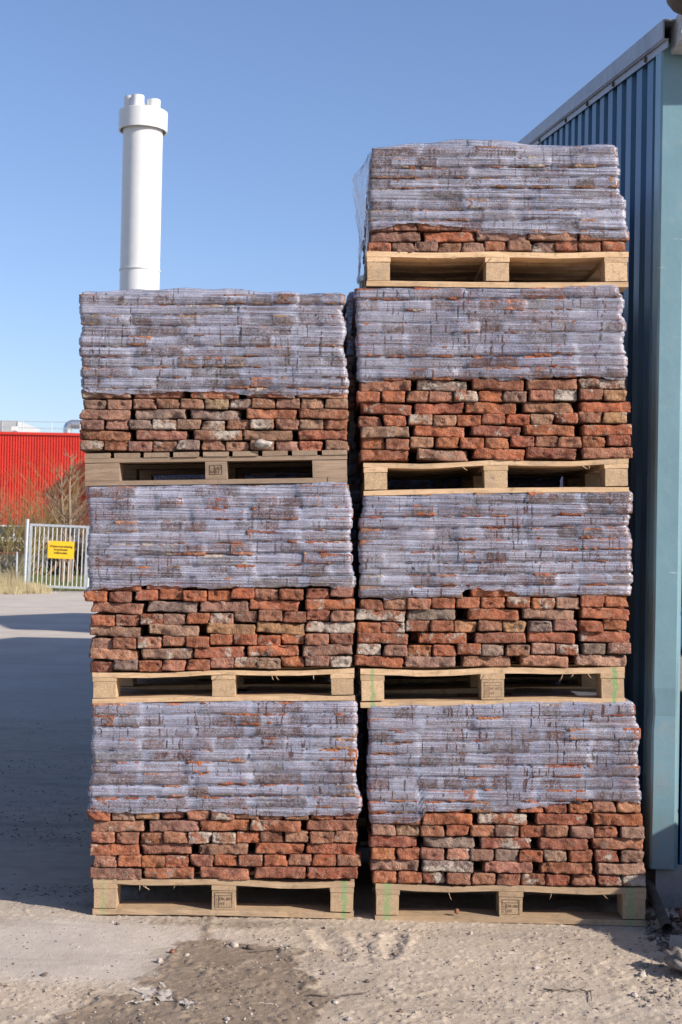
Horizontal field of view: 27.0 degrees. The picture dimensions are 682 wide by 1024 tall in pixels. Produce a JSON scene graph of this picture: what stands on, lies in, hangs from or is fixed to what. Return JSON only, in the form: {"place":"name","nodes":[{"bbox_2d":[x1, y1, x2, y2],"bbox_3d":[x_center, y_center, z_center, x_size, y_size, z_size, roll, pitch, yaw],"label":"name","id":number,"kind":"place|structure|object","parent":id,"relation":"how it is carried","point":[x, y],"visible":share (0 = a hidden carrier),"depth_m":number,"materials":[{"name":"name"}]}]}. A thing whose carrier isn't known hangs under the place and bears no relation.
{"place":"outdoors","nodes":[
{"label":"outdoors","id":0,"kind":"place"},
{"bbox_2d":[1,566,89,590],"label":"grass","id":1,"kind":"structure","parent":0,"point":[56,578],"depth_m":47.69,"materials":[{"name":"beige plant"}]},
{"bbox_2d":[146,468,312,591],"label":"brick load","id":2,"kind":"object","parent":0,"point":[246,476],"visible":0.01,"depth_m":7.37},
{"bbox_2d":[0,0,677,432],"label":"sky","id":3,"kind":"structure","parent":0,"point":[274,108],"materials":[{"name":"blue"}]},
{"bbox_2d":[0,566,681,1023],"bbox_3d":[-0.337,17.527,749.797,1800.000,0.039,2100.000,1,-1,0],"label":"ground","id":4,"kind":"structure","parent":0,"point":[44,656],"depth_m":5.54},
{"bbox_2d":[0,552,46,578],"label":"chain link fence","id":5,"kind":"object","parent":4,"relation":"on","point":[16,558],"visible":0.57,"depth_m":41.91,"materials":[{"name":"metal"}]},
{"bbox_2d":[0,570,59,594],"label":"dry grass","id":6,"kind":"structure","parent":4,"relation":"on","point":[14,585],"depth_m":39.08,"materials":[{"name":"beige plant"}]},
{"bbox_2d":[0,420,92,565],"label":"factory hall","id":7,"kind":"structure","parent":4,"relation":"on","point":[23,440],"depth_m":74.08,"materials":[{"name":"red metal"}]},
{"bbox_2d":[0,525,24,538],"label":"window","id":8,"kind":"structure","parent":7,"relation":"in","point":[1,528],"depth_m":74.04,"materials":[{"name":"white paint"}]},
{"bbox_2d":[76,528,85,539],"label":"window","id":9,"kind":"structure","parent":7,"relation":"in","point":[76,528],"depth_m":74.03,"materials":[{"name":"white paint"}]},
{"bbox_2d":[23,519,90,588],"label":"steel gate","id":10,"kind":"structure","parent":4,"relation":"on","point":[86,578],"depth_m":40.30,"materials":[{"name":"grey metal"}]},
{"bbox_2d":[48,541,74,558],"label":"warning sign","id":11,"kind":"object","parent":10,"relation":"attached to","point":[61,549],"visible":1,"depth_m":40.24,"materials":[{"name":"yellow metal"}]},
{"bbox_2d":[126,993,154,1003],"bbox_3d":[-0.665,1.642,4.793,0.062,0.010,0.119,0,-1,32],"label":"film scrap","id":12,"kind":"object","parent":4,"relation":"on","point":[144,998],"visible":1,"depth_m":4.79,"materials":[{"name":"white plastic"}]},
{"bbox_2d":[119,94,167,289],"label":"chimney","id":13,"kind":"object","parent":4,"relation":"on","point":[142,128],"visible":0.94,"depth_m":87.37,"materials":[{"name":"white paint"}]},
{"bbox_2d":[132,982,175,1004],"bbox_3d":[-0.619,1.644,4.863,0.125,0.012,0.202,2,-1,-34],"label":"film scrap","id":14,"kind":"object","parent":4,"relation":"on","point":[166,993],"visible":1,"depth_m":4.87,"materials":[{"name":"white plastic"}]},
{"bbox_2d":[179,1000,198,1008],"bbox_3d":[-0.507,1.642,4.743,0.060,0.011,0.089,1,-1,-14],"label":"film scrap","id":15,"kind":"object","parent":4,"relation":"on","point":[185,1003],"visible":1,"depth_m":4.76,"materials":[{"name":"white plastic"}]},
{"bbox_2d":[93,842,354,918],"bbox_3d":[-0.487,1.610,6.434,1.084,0.157,1.112,1,-1,0],"label":"wooden pallet","id":16,"kind":"object","parent":4,"relation":"on","point":[107,896],"visible":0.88,"depth_m":5.89,"materials":[{"name":"brown wood"}]},
{"bbox_2d":[86,677,362,879],"bbox_3d":[-0.482,1.161,6.433,1.154,0.766,1.103,1,-1,0],"label":"brick load","id":17,"kind":"object","parent":16,"relation":"on","point":[224,785],"visible":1,"depth_m":5.90},
{"bbox_2d":[92,651,354,703],"bbox_3d":[-0.488,0.736,6.452,1.092,0.134,1.112,-1,-1,0],"label":"wooden pallet","id":18,"kind":"object","parent":17,"relation":"on","point":[224,684],"visible":0.51,"depth_m":5.91,"materials":[{"name":"brown wood"}]},
{"bbox_2d":[83,481,356,672],"bbox_3d":[-0.501,0.281,6.452,1.141,0.816,1.103,1,-1,0],"label":"brick load","id":19,"kind":"object","parent":18,"relation":"on","point":[182,577],"visible":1,"depth_m":5.92},
{"bbox_2d":[85,450,346,487],"bbox_3d":[-0.521,-0.172,6.472,1.095,0.137,1.109,-1,-1,0],"label":"wooden pallet","id":20,"kind":"object","parent":19,"relation":"on","point":[128,469],"visible":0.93,"depth_m":5.93,"materials":[{"name":"brown wood"}]},
{"bbox_2d":[79,288,349,463],"bbox_3d":[-0.531,-0.578,6.470,1.150,0.697,1.103,1,-1,0],"label":"brick load","id":21,"kind":"object","parent":20,"relation":"on","point":[201,371],"visible":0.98,"depth_m":5.93},
{"bbox_2d":[254,439,272,448],"bbox_3d":[-0.324,-0.283,5.916,0.081,0.043,0.052,1,-1,0],"label":"stone","id":22,"kind":"object","parent":21,"relation":"on","point":[261,444],"visible":1,"depth_m":5.90,"materials":[{"name":"white stone"}]},
{"bbox_2d":[230,941,238,947],"bbox_3d":[-0.412,1.673,5.483,0.034,0.035,0.027,1,-1,21],"label":"stone","id":23,"kind":"object","parent":4,"relation":"on","point":[234,944],"visible":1,"depth_m":5.47,"materials":[{"name":"white stone"}]},
{"bbox_2d":[246,945,254,949],"bbox_3d":[-0.346,1.668,5.444,0.038,0.024,0.024,1,-1,0],"label":"stone","id":24,"kind":"object","parent":4,"relation":"on","point":[250,947],"visible":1,"depth_m":5.44,"materials":[{"name":"stone"}]},
{"bbox_2d":[250,944,291,951],"bbox_3d":[-0.261,1.668,5.434,0.184,0.007,0.026,2,-1,-32],"label":"twig","id":25,"kind":"object","parent":4,"relation":"on","point":[268,949],"visible":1,"depth_m":5.41,"materials":[{"name":"wood"}]},
{"bbox_2d":[277,944,295,948],"bbox_3d":[-0.204,1.672,5.465,0.081,0.011,0.054,0,-2,42],"label":"film scrap","id":26,"kind":"object","parent":4,"relation":"on","point":[287,947],"visible":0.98,"depth_m":5.48,"materials":[{"name":"white plastic"}]},
{"bbox_2d":[310,1001,318,1006],"bbox_3d":[-0.090,1.660,4.795,0.030,0.021,0.029,1,-1,0],"label":"stone","id":27,"kind":"object","parent":4,"relation":"on","point":[314,1003],"visible":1,"depth_m":4.79,"materials":[{"name":"stone"}]},
{"bbox_2d":[310,993,328,995],"bbox_3d":[-0.073,1.657,4.885,0.067,0.010,0.011,1,-1,-2],"label":"twig","id":28,"kind":"object","parent":4,"relation":"on","point":[319,994],"visible":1,"depth_m":4.88,"materials":[{"name":"wood"}]},
{"bbox_2d":[341,992,366,995],"bbox_3d":[0.044,1.663,4.906,0.093,0.006,0.006,1,-1,-17],"label":"twig","id":29,"kind":"object","parent":4,"relation":"on","point":[352,993],"visible":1,"depth_m":4.90,"materials":[{"name":"wood"}]},
{"bbox_2d":[372,837,645,925],"bbox_3d":[0.702,1.636,6.429,1.123,0.161,1.112,1,-1,0],"label":"wooden pallet","id":30,"kind":"object","parent":4,"relation":"on","point":[630,905],"visible":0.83,"depth_m":5.88,"materials":[{"name":"brown wood"}]},
{"bbox_2d":[362,679,645,885],"bbox_3d":[0.687,1.174,6.428,1.179,0.774,1.104,1,-1,0],"label":"brick load","id":31,"kind":"object","parent":30,"relation":"on","point":[552,792],"visible":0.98,"depth_m":5.89},
{"bbox_2d":[358,654,624,707],"bbox_3d":[0.630,0.739,6.453,1.101,0.164,1.112,-1,-1,0],"label":"wooden pallet","id":32,"kind":"object","parent":31,"relation":"on","point":[486,684],"visible":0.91,"depth_m":5.91,"materials":[{"name":"brown wood"}]},
{"bbox_2d":[353,491,632,667],"bbox_3d":[0.637,0.287,6.452,1.166,0.765,1.104,1,-1,0],"label":"brick load","id":33,"kind":"object","parent":32,"relation":"on","point":[506,576],"visible":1,"depth_m":5.92},
{"bbox_2d":[360,458,628,501],"bbox_3d":[0.646,-0.134,6.472,1.106,0.143,1.112,-1,-1,0],"label":"wooden pallet","id":34,"kind":"object","parent":33,"relation":"on","point":[602,475],"visible":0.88,"depth_m":5.93,"materials":[{"name":"brown wood"}]},
{"bbox_2d":[351,286,632,472],"bbox_3d":[0.636,-0.570,6.470,1.190,0.764,1.103,1,-1,0],"label":"brick load","id":35,"kind":"object","parent":34,"relation":"on","point":[452,375],"visible":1,"depth_m":5.94},
{"bbox_2d":[363,251,628,291],"bbox_3d":[0.654,-1.002,6.490,1.096,0.154,1.112,0,-1,0],"label":"wooden pallet","id":36,"kind":"object","parent":35,"relation":"on","point":[487,270],"visible":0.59,"depth_m":5.96,"materials":[{"name":"brown wood"}]},
{"bbox_2d":[352,139,628,287],"bbox_3d":[0.629,-1.270,6.485,1.170,0.565,1.103,1,-1,0],"label":"brick load","id":37,"kind":"object","parent":36,"relation":"on","point":[495,196],"visible":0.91,"depth_m":5.95,"materials":[{"name":"red"}]},
{"bbox_2d":[543,987,593,1000],"bbox_3d":[0.825,1.680,4.994,0.192,0.008,0.124,0,-2,38],"label":"twig","id":38,"kind":"object","parent":4,"relation":"on","point":[577,989],"visible":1,"depth_m":5.00,"materials":[{"name":"wood"}]},
{"bbox_2d":[514,14,681,910],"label":"steel shed","id":39,"kind":"structure","parent":4,"relation":"on","point":[627,103],"depth_m":6.20,"materials":[{"name":"blue painted corrugated steel"},{"name":"grey zinc"}]},
{"bbox_2d":[666,0,681,14],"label":"yard lamp","id":40,"kind":"object","parent":39,"relation":"attached to","point":[675,6],"visible":1,"depth_m":5.90,"materials":[{"name":"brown metal"}]},
{"bbox_2d":[637,971,646,977],"bbox_3d":[1.096,1.688,5.180,0.031,0.032,0.035,0,-1,34],"label":"stone","id":41,"kind":"object","parent":4,"relation":"on","point":[641,974],"visible":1,"depth_m":5.17,"materials":[{"name":"white stone"}]},
{"bbox_2d":[639,906,681,1007],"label":"pale rubble","id":42,"kind":"object","parent":4,"relation":"on","point":[662,976],"visible":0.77,"depth_m":5.12,"materials":[{"name":"beige gravel"}]},
{"bbox_2d":[645,900,681,950],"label":"rubble","id":43,"kind":"object","parent":4,"relation":"on","point":[665,944],"visible":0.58,"depth_m":5.78,"materials":[{"name":"stone"}]},
{"bbox_2d":[645,877,672,933],"bbox_3d":[1.322,1.641,5.949,0.044,0.119,0.471,1,-1,2],"label":"pipe","id":44,"kind":"object","parent":43,"relation":"on","point":[659,910],"visible":0.95,"depth_m":5.88,"materials":[{"name":"black plastic"}]},
{"bbox_2d":[652,936,669,942],"bbox_3d":[1.278,1.702,5.666,0.084,0.019,0.091,1,-1,23],"label":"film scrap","id":45,"kind":"object","parent":43,"relation":"on","point":[658,938],"visible":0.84,"depth_m":5.66,"materials":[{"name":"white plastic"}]},
{"bbox_2d":[649,907,678,918],"bbox_3d":[1.378,1.702,6.042,0.134,0.038,0.191,1,-1,-16],"label":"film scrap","id":46,"kind":"object","parent":43,"relation":"on","point":[672,911],"visible":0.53,"depth_m":6.06,"materials":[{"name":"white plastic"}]},
{"bbox_2d":[678,908,681,921],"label":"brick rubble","id":47,"kind":"object","parent":43,"relation":"on","point":[680,914],"visible":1,"depth_m":5.86,"materials":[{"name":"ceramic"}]},
{"bbox_2d":[663,946,681,972],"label":"concrete lump","id":48,"kind":"object","parent":4,"relation":"on","point":[673,958],"visible":1,"depth_m":5.21,"materials":[{"name":"grey concrete"}]},
{"bbox_2d":[669,935,681,948],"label":"broken slab","id":49,"kind":"object","parent":4,"relation":"on","point":[675,940],"depth_m":5.50,"materials":[{"name":"grey concrete"}]},
{"bbox_2d":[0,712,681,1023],"bbox_3d":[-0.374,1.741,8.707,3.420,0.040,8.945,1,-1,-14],"label":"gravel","id":50,"kind":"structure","parent":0,"point":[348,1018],"depth_m":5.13,"materials":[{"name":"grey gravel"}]},
{"bbox_2d":[348,410,355,438],"bbox_3d":[0.578,-0.431,7.878,1.102,0.147,1.112,1,-1,0],"label":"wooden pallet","id":51,"kind":"object","parent":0,"point":[351,429],"visible":0.02,"depth_m":7.33,"materials":[{"name":"brown wood"}]},
{"bbox_2d":[346,291,354,409],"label":"brick load","id":52,"kind":"object","parent":51,"relation":"on","point":[349,351],"visible":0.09,"depth_m":7.35},
{"bbox_2d":[347,438,560,621],"bbox_3d":[0.573,0.132,7.856,1.140,1.016,1.104,1,-1,0],"label":"brick load","id":53,"kind":"object","parent":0,"point":[353,479],"visible":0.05,"depth_m":7.33},
{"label":"wooden pallet","id":54,"kind":"object","parent":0,"visible":0},
{"bbox_2d":[353,660,523,815],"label":"brick load","id":55,"kind":"object","parent":54,"relation":"on","point":[361,711],"visible":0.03,"depth_m":7.30},
{"label":"lawn","id":56,"kind":"structure","parent":0,"visible":0},
{"bbox_2d":[0,477,66,564],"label":"bare shrub","id":57,"kind":"object","parent":56,"relation":"on","point":[16,525],"visible":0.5,"depth_m":54.36,"materials":[{"name":"brown plant"}]},
{"bbox_2d":[0,463,77,576],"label":"bare shrub","id":58,"kind":"object","parent":56,"relation":"on","point":[15,545],"visible":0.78,"depth_m":49.46,"materials":[{"name":"brown plant"}]},
{"bbox_2d":[0,533,85,575],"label":"bare hedge","id":59,"kind":"object","parent":56,"relation":"on","point":[53,560],"visible":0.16,"depth_m":55.71,"materials":[{"name":"brown plant"}]},
{"bbox_2d":[0,452,88,577],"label":"bare shrub","id":60,"kind":"object","parent":56,"relation":"on","point":[33,534],"visible":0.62,"depth_m":51.84,"materials":[{"name":"brown plant"}]},
{"bbox_2d":[3,451,88,574],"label":"bare shrub","id":61,"kind":"object","parent":56,"relation":"on","point":[58,562],"visible":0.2,"depth_m":55.26,"materials":[{"name":"brown plant"}]},
{"bbox_2d":[31,450,88,582],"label":"sapling","id":62,"kind":"object","parent":56,"relation":"on","point":[69,520],"visible":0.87,"depth_m":45.94,"materials":[{"name":"brown plant"}]},
{"bbox_2d":[30,490,89,576],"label":"bare shrub","id":63,"kind":"object","parent":56,"relation":"on","point":[84,544],"visible":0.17,"depth_m":54.85,"materials":[{"name":"brown plant"}]},
{"bbox_2d":[42,463,88,583],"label":"sapling","id":64,"kind":"object","parent":56,"relation":"on","point":[62,569],"visible":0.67,"depth_m":46.95,"materials":[{"name":"brown plant"}]},
{"bbox_2d":[357,275,363,287],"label":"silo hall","id":65,"kind":"structure","parent":56,"relation":"on","point":[361,281],"depth_m":67.20,"materials":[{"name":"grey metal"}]}
]}

